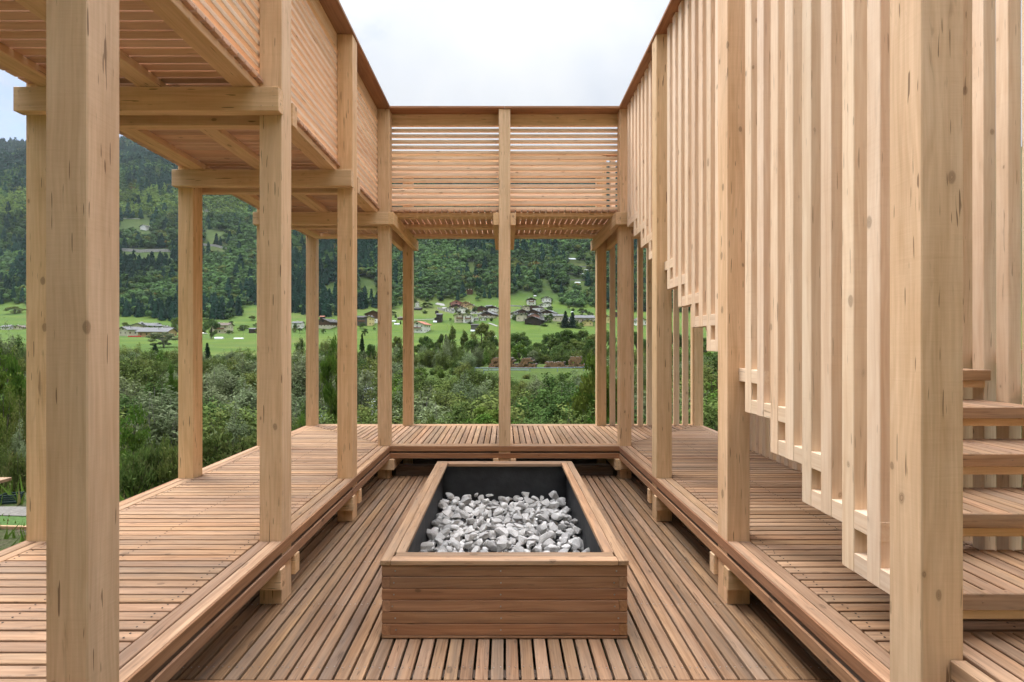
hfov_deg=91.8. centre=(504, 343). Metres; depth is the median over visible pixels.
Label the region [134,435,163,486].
tall weed
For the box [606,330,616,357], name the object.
broadleaf tree
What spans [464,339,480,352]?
broadleaf tree
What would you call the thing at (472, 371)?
dark green shrub
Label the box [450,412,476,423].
tall weed
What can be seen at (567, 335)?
broadleaf tree
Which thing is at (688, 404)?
dark green shrub
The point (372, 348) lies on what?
broadleaf tree
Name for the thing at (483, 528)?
stone
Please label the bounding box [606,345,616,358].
dark green shrub
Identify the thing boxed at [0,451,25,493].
tall weed
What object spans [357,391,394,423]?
olive green shrub
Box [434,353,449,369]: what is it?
olive green shrub
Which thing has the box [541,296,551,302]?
house
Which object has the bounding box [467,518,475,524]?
stone
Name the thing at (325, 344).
olive green shrub
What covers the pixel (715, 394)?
bright green shrub
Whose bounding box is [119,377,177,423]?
dark green shrub
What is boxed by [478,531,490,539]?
stone
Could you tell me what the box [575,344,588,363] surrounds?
dark green shrub
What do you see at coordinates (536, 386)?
willow shrub
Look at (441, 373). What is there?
bright green shrub
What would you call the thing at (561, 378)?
dark green shrub
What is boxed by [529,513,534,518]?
stone
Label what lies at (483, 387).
willow shrub
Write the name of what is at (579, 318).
house
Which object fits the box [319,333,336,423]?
young ash tree
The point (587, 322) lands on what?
house
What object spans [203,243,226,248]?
retaining wall
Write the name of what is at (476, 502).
stone
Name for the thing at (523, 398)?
olive green shrub
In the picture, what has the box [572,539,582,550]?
stone
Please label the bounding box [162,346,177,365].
olive green shrub
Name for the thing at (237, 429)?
willow shrub
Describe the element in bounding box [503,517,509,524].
stone
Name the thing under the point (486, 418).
bright green shrub
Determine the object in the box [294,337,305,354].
dark green shrub
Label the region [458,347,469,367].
dark green shrub
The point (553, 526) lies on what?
stone
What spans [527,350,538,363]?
willow tree
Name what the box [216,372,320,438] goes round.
willow shrub
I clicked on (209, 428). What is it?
olive green shrub
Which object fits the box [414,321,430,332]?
house
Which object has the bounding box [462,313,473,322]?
house
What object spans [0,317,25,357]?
willow shrub
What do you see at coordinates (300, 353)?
olive green shrub
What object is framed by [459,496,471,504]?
stone
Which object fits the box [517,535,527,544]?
stone
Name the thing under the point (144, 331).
house
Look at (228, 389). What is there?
willow shrub
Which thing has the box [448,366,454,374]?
dark green shrub
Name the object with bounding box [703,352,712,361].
bright green shrub
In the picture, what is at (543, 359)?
olive green shrub
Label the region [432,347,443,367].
willow shrub
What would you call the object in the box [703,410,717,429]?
dark green shrub
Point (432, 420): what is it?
tall weed
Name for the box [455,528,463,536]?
stone
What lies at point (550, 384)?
dark green shrub
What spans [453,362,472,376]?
olive green shrub
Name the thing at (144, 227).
house
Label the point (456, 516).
stone
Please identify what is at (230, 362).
dark green shrub
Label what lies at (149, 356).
olive green shrub
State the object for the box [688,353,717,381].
dark green shrub
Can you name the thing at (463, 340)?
poplar tree
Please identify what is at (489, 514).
stone
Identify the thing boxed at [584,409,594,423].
bright green shrub
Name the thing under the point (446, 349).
willow shrub
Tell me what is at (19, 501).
grass
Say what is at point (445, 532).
stone
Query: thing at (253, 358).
dark green shrub
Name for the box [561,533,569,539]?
stone
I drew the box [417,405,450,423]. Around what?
willow shrub
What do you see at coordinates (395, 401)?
dark green shrub
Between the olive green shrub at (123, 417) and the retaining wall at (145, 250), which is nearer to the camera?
the olive green shrub at (123, 417)
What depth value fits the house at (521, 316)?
470.75 m
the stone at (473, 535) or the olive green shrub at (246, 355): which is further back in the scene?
the olive green shrub at (246, 355)
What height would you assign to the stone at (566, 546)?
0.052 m
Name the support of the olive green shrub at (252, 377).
on the ground at (238, 339)
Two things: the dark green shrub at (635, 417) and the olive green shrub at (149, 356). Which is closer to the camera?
the dark green shrub at (635, 417)
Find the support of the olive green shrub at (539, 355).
on the ground at (238, 339)
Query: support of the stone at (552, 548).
on the stone rubble
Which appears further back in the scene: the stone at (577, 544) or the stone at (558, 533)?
the stone at (558, 533)
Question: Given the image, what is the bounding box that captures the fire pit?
[380,461,628,638]
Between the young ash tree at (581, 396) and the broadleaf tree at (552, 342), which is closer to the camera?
the young ash tree at (581, 396)
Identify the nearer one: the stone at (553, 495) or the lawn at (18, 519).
the stone at (553, 495)
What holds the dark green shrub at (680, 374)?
on the ground at (238, 339)
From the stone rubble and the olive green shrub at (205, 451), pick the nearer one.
the stone rubble
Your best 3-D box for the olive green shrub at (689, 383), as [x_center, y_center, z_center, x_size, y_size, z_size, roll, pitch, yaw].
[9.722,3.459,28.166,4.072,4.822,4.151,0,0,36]
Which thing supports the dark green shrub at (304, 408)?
on the ground at (238, 339)
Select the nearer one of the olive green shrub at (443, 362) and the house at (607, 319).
the olive green shrub at (443, 362)
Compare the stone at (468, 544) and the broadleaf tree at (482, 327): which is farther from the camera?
the broadleaf tree at (482, 327)
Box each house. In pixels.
[0,324,13,329]
[13,325,25,328]
[119,326,140,335]
[126,323,145,327]
[135,327,177,336]
[139,224,151,229]
[141,323,162,327]
[211,322,234,332]
[291,321,304,328]
[319,318,336,328]
[357,316,367,325]
[364,310,377,322]
[365,315,374,325]
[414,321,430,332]
[449,304,462,308]
[450,300,461,305]
[453,313,463,322]
[458,307,465,312]
[460,301,470,306]
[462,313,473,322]
[466,289,472,294]
[466,304,476,308]
[477,306,486,310]
[480,311,498,317]
[488,306,498,311]
[511,309,527,313]
[515,313,527,320]
[521,305,529,309]
[526,297,536,304]
[526,309,541,314]
[527,313,539,317]
[531,305,543,310]
[539,302,551,306]
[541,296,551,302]
[542,310,558,314]
[552,314,563,320]
[574,315,594,321]
[581,319,593,325]
[606,315,609,322]
[634,318,645,325]
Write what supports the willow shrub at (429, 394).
on the ground at (238, 339)
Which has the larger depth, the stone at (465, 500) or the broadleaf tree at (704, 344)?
the broadleaf tree at (704, 344)
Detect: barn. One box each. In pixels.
[249,328,256,332]
[434,317,442,322]
[436,313,442,320]
[470,324,478,329]
[524,316,545,324]
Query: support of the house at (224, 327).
on the ground at (238, 339)
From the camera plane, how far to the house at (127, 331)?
366.27 m
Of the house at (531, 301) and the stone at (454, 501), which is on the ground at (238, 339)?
the house at (531, 301)
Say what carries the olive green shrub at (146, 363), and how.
on the ground at (238, 339)
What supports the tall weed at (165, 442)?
on the ground at (238, 339)
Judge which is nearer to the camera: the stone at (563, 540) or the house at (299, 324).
the stone at (563, 540)
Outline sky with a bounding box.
[0,0,1021,161]
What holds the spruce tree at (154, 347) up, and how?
on the ground at (238, 339)
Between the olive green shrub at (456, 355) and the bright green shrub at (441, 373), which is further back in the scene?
the olive green shrub at (456, 355)
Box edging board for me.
[0,525,25,529]
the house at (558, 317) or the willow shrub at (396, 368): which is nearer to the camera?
the willow shrub at (396, 368)
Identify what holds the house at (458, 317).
on the ground at (238, 339)
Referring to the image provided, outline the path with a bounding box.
[0,506,25,515]
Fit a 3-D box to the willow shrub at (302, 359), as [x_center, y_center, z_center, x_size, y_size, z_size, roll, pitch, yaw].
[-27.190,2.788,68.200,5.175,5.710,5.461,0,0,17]
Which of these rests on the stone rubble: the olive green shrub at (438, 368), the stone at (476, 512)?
the stone at (476, 512)
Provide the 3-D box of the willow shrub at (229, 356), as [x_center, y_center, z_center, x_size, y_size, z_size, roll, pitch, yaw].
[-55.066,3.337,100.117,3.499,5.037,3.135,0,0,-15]
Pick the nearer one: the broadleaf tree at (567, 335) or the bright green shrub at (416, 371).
the bright green shrub at (416, 371)
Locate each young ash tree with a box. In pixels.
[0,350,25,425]
[166,360,177,401]
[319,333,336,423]
[566,350,635,423]
[580,373,594,410]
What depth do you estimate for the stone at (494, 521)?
4.21 m
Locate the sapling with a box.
[119,403,150,459]
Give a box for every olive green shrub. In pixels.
[0,381,25,464]
[0,438,15,474]
[9,345,25,375]
[119,342,144,358]
[119,353,166,397]
[119,406,155,450]
[119,437,130,457]
[128,356,152,372]
[132,348,157,364]
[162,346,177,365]
[165,352,177,367]
[176,431,213,467]
[177,399,256,439]
[202,355,224,373]
[202,400,256,437]
[204,367,213,373]
[208,426,231,453]
[226,357,255,374]
[228,355,246,365]
[231,371,256,395]
[232,347,251,358]
[291,348,305,359]
[291,411,330,429]
[319,336,330,350]
[319,408,369,423]
[323,342,359,360]
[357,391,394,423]
[358,351,393,386]
[358,405,401,423]
[364,370,400,397]
[392,354,399,364]
[393,410,436,423]
[401,349,419,365]
[401,381,467,418]
[415,349,427,365]
[422,346,436,367]
[429,374,451,392]
[432,364,442,375]
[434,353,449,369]
[440,370,468,391]
[448,356,453,367]
[452,349,463,360]
[452,369,489,394]
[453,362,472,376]
[454,391,511,420]
[467,388,549,423]
[475,369,498,399]
[483,382,527,420]
[484,345,495,364]
[489,346,498,362]
[512,379,534,396]
[515,388,538,415]
[521,374,530,378]
[532,347,541,363]
[537,354,552,363]
[547,400,594,423]
[569,351,584,363]
[616,365,645,411]
[634,345,645,364]
[643,388,717,429]
[645,366,712,408]
[688,359,717,403]
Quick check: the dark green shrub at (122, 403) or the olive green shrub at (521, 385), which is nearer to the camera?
the dark green shrub at (122, 403)
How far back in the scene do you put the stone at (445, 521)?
4.18 m
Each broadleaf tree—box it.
[3,306,25,313]
[202,319,220,338]
[362,344,375,367]
[392,336,402,349]
[414,344,427,353]
[419,335,432,351]
[421,302,432,306]
[428,342,441,350]
[437,334,448,345]
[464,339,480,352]
[476,340,496,354]
[487,335,498,351]
[510,331,531,346]
[510,342,522,361]
[532,342,546,351]
[541,333,557,349]
[544,314,554,322]
[545,338,569,351]
[554,329,580,344]
[564,338,584,352]
[576,330,592,350]
[577,308,587,314]
[582,339,594,352]
[585,334,594,351]
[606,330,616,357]
[634,332,645,352]
[672,332,689,348]
[688,337,717,360]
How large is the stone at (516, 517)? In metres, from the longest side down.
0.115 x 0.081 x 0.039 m
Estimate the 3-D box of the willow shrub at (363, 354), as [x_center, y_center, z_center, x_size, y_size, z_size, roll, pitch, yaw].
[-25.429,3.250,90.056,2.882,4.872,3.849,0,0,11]
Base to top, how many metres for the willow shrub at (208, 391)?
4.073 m
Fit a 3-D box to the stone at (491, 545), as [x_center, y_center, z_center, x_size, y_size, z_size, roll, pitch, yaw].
[-0.097,1.532,3.759,0.111,0.063,0.086,29,-29,-7]
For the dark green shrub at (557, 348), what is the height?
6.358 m
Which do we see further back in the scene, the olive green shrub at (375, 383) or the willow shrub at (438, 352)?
the willow shrub at (438, 352)
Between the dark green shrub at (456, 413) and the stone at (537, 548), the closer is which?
the stone at (537, 548)
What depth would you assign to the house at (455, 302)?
558.96 m
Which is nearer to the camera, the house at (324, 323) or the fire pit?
the fire pit
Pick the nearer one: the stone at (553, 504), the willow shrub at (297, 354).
the stone at (553, 504)
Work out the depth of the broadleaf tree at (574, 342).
138.92 m
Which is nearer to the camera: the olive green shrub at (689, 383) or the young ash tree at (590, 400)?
the young ash tree at (590, 400)
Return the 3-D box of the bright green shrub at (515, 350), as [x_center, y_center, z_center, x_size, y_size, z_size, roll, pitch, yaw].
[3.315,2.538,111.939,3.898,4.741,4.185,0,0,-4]
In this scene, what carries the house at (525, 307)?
on the ground at (238, 339)
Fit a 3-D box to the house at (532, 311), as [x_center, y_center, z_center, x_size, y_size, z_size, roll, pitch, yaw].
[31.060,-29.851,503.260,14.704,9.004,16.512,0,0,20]
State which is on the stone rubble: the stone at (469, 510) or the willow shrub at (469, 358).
the stone at (469, 510)
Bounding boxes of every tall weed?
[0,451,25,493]
[119,445,156,496]
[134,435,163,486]
[148,432,176,464]
[153,438,177,485]
[202,429,251,466]
[216,429,241,449]
[244,435,256,448]
[427,413,446,423]
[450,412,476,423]
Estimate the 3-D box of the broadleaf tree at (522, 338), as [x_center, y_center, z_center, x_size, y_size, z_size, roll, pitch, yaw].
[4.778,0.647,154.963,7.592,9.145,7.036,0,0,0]
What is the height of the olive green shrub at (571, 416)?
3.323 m
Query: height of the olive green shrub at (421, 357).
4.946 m
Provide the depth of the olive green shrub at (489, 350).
114.84 m
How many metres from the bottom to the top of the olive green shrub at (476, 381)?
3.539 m
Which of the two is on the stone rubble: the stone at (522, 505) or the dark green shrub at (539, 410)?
the stone at (522, 505)
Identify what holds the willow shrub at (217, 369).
on the ground at (238, 339)
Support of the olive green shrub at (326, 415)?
on the ground at (238, 339)
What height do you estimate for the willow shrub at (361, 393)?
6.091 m
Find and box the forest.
[0,136,690,320]
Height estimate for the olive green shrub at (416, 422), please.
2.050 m
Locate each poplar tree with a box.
[447,324,455,350]
[458,329,468,352]
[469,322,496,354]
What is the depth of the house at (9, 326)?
431.19 m
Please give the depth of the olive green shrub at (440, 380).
47.39 m
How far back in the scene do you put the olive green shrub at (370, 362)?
64.54 m
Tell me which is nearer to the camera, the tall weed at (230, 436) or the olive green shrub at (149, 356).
the tall weed at (230, 436)
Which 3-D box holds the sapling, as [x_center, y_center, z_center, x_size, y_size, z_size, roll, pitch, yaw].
[-6.003,1.579,7.997,0.511,1.368,0.459,0,0,-42]
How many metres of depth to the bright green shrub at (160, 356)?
106.88 m
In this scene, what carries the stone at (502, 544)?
on the stone rubble
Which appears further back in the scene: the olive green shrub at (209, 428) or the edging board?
the olive green shrub at (209, 428)
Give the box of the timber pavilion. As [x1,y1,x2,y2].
[0,0,1023,681]
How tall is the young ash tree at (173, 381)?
5.434 m
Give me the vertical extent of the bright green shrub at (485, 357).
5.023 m
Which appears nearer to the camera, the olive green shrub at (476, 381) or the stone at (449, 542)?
the stone at (449, 542)
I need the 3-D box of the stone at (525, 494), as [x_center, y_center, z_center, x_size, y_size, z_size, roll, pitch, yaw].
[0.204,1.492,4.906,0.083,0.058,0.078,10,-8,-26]
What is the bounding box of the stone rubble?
[431,498,583,551]
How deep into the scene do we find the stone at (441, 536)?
3.82 m
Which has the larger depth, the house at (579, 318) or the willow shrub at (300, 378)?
the house at (579, 318)
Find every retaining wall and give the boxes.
[122,248,170,252]
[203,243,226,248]
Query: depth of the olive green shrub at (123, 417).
15.19 m
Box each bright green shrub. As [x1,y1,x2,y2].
[0,348,24,381]
[0,366,25,444]
[0,413,9,451]
[6,372,25,386]
[148,348,169,365]
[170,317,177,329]
[292,403,305,430]
[370,368,418,407]
[414,367,428,378]
[435,369,446,377]
[461,406,517,423]
[479,350,488,365]
[511,345,526,363]
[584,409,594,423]
[672,346,690,363]
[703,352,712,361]
[703,374,717,426]
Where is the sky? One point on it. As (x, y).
(419, 52)
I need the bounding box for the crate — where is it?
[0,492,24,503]
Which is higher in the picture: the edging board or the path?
the path
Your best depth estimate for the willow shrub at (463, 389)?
30.57 m
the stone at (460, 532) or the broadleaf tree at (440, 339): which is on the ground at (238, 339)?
the broadleaf tree at (440, 339)
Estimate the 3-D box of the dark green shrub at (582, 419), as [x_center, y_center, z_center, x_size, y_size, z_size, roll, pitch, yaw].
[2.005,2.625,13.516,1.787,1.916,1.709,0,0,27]
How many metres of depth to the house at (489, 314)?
483.13 m
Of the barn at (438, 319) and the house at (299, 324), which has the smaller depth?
the house at (299, 324)
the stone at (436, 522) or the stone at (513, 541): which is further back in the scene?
the stone at (436, 522)
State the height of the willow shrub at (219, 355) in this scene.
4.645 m
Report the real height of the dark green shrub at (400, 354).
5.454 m
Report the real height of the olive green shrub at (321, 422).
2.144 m
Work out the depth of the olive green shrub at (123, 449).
10.53 m
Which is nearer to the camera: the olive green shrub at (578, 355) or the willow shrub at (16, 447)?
the willow shrub at (16, 447)
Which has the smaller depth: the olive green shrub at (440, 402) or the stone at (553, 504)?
the stone at (553, 504)
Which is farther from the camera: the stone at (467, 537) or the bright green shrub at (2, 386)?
the bright green shrub at (2, 386)
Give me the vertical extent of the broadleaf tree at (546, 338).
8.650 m
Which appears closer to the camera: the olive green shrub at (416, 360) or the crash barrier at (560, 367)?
the crash barrier at (560, 367)
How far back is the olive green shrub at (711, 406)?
13.27 m
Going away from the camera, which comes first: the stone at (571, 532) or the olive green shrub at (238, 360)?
the stone at (571, 532)
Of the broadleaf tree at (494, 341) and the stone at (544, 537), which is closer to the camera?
the stone at (544, 537)
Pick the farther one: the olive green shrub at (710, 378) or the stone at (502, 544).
the olive green shrub at (710, 378)
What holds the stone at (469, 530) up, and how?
on the stone rubble
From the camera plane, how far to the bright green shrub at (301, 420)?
10.45 m
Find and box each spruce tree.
[152,344,158,354]
[204,343,210,360]
[359,334,365,353]
[560,311,570,327]
[568,312,576,327]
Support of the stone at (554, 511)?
on the stone rubble
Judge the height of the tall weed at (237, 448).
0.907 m
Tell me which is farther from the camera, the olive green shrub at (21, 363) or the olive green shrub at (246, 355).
the olive green shrub at (246, 355)
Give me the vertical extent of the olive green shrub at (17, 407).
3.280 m
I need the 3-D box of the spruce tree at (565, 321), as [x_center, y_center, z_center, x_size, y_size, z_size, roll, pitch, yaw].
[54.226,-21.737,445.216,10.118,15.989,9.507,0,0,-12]
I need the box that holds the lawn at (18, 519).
[0,516,25,525]
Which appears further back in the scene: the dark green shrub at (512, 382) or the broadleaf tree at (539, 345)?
the broadleaf tree at (539, 345)
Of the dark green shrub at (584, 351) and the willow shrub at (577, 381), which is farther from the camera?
the dark green shrub at (584, 351)
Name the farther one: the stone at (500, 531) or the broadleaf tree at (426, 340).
the broadleaf tree at (426, 340)
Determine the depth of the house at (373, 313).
457.46 m
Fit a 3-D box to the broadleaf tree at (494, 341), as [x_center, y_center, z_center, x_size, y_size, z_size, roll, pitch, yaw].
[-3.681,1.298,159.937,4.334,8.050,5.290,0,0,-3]
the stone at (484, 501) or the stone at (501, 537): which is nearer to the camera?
the stone at (501, 537)
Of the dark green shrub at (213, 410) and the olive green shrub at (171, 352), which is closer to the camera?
the dark green shrub at (213, 410)
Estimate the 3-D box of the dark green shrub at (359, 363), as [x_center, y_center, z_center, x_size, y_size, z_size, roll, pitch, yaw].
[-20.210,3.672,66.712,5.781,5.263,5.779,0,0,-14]
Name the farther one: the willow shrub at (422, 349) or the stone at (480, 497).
the willow shrub at (422, 349)
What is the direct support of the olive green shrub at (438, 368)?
on the ground at (238, 339)
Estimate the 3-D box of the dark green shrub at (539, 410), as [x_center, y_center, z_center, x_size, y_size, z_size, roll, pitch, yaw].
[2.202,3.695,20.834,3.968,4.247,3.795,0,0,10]
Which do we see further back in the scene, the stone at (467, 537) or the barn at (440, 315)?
the barn at (440, 315)
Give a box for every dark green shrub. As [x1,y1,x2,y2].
[0,376,20,410]
[2,332,25,384]
[119,351,138,371]
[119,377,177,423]
[154,362,173,378]
[164,359,177,373]
[171,396,230,427]
[225,361,241,377]
[244,349,256,359]
[247,356,256,367]
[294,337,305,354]
[300,402,321,423]
[357,356,373,384]
[370,387,422,423]
[394,347,415,367]
[414,370,449,397]
[423,401,468,423]
[447,339,461,358]
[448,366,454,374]
[453,356,459,368]
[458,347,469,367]
[468,366,482,379]
[510,372,576,421]
[510,375,521,396]
[513,381,578,423]
[513,400,580,423]
[520,341,539,362]
[538,346,556,363]
[548,371,571,391]
[548,405,594,423]
[551,343,569,360]
[551,349,569,364]
[565,345,584,364]
[569,402,645,423]
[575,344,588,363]
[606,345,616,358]
[679,368,689,389]
[679,387,705,423]
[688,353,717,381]
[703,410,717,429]
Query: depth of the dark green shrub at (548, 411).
15.68 m
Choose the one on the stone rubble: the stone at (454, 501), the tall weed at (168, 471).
the stone at (454, 501)
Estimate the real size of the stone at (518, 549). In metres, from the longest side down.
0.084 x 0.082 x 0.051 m
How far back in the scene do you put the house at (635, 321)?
451.61 m
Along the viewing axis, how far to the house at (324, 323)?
433.96 m
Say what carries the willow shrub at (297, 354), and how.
on the ground at (238, 339)
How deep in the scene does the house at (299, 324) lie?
433.79 m
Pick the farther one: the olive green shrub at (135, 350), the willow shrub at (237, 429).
the olive green shrub at (135, 350)
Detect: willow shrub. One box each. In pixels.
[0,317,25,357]
[7,413,25,462]
[119,348,141,361]
[119,372,147,409]
[119,384,214,454]
[122,382,210,442]
[156,371,177,389]
[202,362,249,403]
[202,369,233,410]
[204,365,229,379]
[210,407,254,445]
[212,351,227,367]
[215,350,256,399]
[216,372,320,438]
[220,377,256,420]
[224,348,239,367]
[291,345,304,363]
[291,347,332,405]
[291,351,324,375]
[291,377,328,423]
[319,365,377,412]
[358,350,371,364]
[374,391,457,422]
[392,346,401,358]
[392,353,418,380]
[392,378,402,416]
[399,381,451,416]
[414,363,426,373]
[415,344,429,356]
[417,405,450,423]
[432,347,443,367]
[441,335,453,359]
[441,371,484,413]
[456,351,477,369]
[467,342,483,367]
[470,377,498,405]
[518,375,548,400]
[555,366,582,405]
[578,358,643,405]
[634,357,645,388]
[634,367,717,421]
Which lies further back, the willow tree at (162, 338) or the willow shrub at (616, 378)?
the willow tree at (162, 338)
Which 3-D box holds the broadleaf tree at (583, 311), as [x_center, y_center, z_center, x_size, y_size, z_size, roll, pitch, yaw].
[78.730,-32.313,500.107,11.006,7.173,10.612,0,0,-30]
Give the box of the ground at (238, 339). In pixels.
[0,145,1021,669]
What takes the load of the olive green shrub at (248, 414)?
on the ground at (238, 339)
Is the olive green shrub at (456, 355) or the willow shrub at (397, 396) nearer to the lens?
the willow shrub at (397, 396)
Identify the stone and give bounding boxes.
[421,542,433,549]
[426,529,437,539]
[431,519,440,525]
[433,533,444,541]
[435,537,443,545]
[438,502,447,508]
[439,528,449,538]
[440,519,451,524]
[441,524,451,530]
[442,510,452,516]
[442,540,448,547]
[447,538,455,546]
[450,513,461,519]
[450,533,459,541]
[451,499,457,504]
[451,524,459,530]
[451,540,460,549]
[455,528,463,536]
[458,503,464,509]
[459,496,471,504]
[460,511,469,518]
[463,507,473,513]
[463,527,474,534]
[464,541,472,548]
[465,534,469,541]
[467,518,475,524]
[469,532,476,541]
[471,509,479,515]
[471,546,480,551]
[473,500,480,506]
[473,538,482,548]
[478,495,483,501]
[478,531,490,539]
[479,525,486,531]
[482,499,487,504]
[483,511,491,517]
[486,540,496,551]
[491,518,501,524]
[493,508,502,515]
[494,527,508,536]
[496,535,507,540]
[496,539,507,551]
[498,496,506,501]
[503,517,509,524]
[508,529,517,537]
[510,538,515,544]
[512,515,522,520]
[513,546,523,551]
[516,503,525,508]
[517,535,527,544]
[518,529,524,535]
[521,492,528,496]
[523,517,530,523]
[524,497,533,504]
[525,522,532,528]
[527,535,538,542]
[527,541,534,545]
[528,503,536,508]
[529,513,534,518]
[531,544,543,551]
[536,524,546,534]
[538,514,549,521]
[538,531,554,543]
[541,499,549,505]
[541,538,555,548]
[544,544,560,551]
[548,501,559,507]
[549,491,558,500]
[549,522,557,531]
[550,509,558,513]
[551,512,562,520]
[555,530,563,536]
[557,498,564,505]
[558,524,566,529]
[560,537,568,543]
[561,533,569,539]
[561,544,570,548]
[568,529,574,535]
[569,537,580,545]
[570,518,577,523]
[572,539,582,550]
[574,526,581,533]
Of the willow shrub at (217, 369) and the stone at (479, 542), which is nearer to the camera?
the stone at (479, 542)
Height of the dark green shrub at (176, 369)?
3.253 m
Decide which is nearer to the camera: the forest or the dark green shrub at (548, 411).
the dark green shrub at (548, 411)
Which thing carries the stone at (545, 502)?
on the stone rubble
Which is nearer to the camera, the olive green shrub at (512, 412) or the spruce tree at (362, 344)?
the olive green shrub at (512, 412)
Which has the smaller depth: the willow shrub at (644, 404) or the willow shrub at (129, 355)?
the willow shrub at (644, 404)
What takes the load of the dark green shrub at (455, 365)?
on the ground at (238, 339)
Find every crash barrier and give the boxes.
[483,369,528,372]
[536,367,584,371]
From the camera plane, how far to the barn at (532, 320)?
455.57 m
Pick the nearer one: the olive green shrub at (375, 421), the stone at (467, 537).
the stone at (467, 537)
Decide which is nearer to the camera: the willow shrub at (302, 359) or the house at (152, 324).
the willow shrub at (302, 359)
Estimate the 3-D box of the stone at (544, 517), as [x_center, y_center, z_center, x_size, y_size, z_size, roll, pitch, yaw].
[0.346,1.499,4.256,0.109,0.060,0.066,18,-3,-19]
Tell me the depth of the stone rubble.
4.20 m
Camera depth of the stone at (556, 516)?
4.27 m
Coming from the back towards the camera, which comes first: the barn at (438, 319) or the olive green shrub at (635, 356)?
the barn at (438, 319)
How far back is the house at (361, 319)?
443.81 m
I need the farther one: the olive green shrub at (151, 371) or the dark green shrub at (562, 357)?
the dark green shrub at (562, 357)
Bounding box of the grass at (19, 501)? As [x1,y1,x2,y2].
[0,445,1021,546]
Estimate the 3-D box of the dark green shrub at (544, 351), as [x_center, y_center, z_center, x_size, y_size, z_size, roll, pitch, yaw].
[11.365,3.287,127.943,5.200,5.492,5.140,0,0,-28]
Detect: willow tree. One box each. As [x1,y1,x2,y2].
[146,332,177,346]
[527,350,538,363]
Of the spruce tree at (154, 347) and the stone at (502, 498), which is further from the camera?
the spruce tree at (154, 347)
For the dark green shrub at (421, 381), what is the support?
on the ground at (238, 339)
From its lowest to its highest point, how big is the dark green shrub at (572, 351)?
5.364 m
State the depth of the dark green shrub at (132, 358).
70.27 m
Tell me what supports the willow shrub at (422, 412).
on the ground at (238, 339)
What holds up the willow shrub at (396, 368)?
on the ground at (238, 339)
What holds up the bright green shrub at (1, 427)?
on the ground at (238, 339)
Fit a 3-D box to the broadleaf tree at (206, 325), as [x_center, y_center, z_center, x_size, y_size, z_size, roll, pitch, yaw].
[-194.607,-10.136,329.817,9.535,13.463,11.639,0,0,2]
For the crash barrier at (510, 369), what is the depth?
77.26 m
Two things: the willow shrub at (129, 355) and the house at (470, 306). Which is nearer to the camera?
the willow shrub at (129, 355)
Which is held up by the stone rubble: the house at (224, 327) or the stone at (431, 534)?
the stone at (431, 534)
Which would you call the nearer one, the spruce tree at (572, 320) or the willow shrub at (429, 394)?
the willow shrub at (429, 394)
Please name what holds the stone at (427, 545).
on the stone rubble
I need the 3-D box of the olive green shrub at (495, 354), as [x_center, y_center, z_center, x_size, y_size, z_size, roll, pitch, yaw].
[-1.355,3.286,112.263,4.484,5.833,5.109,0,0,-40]
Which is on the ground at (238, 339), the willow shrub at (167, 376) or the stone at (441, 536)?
the willow shrub at (167, 376)
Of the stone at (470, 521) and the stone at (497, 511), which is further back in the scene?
the stone at (497, 511)
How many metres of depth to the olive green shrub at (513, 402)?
28.85 m
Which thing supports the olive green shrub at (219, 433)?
on the ground at (238, 339)
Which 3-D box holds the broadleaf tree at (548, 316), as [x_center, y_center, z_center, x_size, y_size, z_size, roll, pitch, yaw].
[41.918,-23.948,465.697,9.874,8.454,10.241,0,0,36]
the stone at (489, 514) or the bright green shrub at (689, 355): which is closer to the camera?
the stone at (489, 514)
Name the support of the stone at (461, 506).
on the stone rubble
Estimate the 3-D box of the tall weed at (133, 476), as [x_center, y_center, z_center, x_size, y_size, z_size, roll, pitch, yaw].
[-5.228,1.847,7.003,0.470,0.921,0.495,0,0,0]
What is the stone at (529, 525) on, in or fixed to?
on the stone rubble
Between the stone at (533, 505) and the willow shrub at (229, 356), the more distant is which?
the willow shrub at (229, 356)
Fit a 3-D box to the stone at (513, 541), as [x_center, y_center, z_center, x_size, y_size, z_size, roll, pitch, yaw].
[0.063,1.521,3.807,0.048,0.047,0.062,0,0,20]
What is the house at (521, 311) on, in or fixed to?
on the ground at (238, 339)
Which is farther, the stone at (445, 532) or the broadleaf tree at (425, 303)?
the broadleaf tree at (425, 303)
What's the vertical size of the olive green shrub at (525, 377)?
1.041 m
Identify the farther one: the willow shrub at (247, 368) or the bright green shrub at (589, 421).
the willow shrub at (247, 368)
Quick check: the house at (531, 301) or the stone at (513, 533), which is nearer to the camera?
the stone at (513, 533)
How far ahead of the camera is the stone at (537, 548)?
3.75 m
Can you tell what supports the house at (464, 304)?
on the ground at (238, 339)
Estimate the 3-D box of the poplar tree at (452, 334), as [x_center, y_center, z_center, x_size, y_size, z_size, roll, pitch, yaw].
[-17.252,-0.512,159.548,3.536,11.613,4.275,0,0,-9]
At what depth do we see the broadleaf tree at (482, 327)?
168.48 m
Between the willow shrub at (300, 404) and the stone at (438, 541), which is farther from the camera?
the willow shrub at (300, 404)
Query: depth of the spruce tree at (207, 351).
119.79 m
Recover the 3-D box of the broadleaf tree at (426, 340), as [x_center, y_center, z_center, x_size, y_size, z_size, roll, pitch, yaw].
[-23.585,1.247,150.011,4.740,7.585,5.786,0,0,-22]
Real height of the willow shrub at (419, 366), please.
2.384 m
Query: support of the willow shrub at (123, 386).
on the ground at (238, 339)

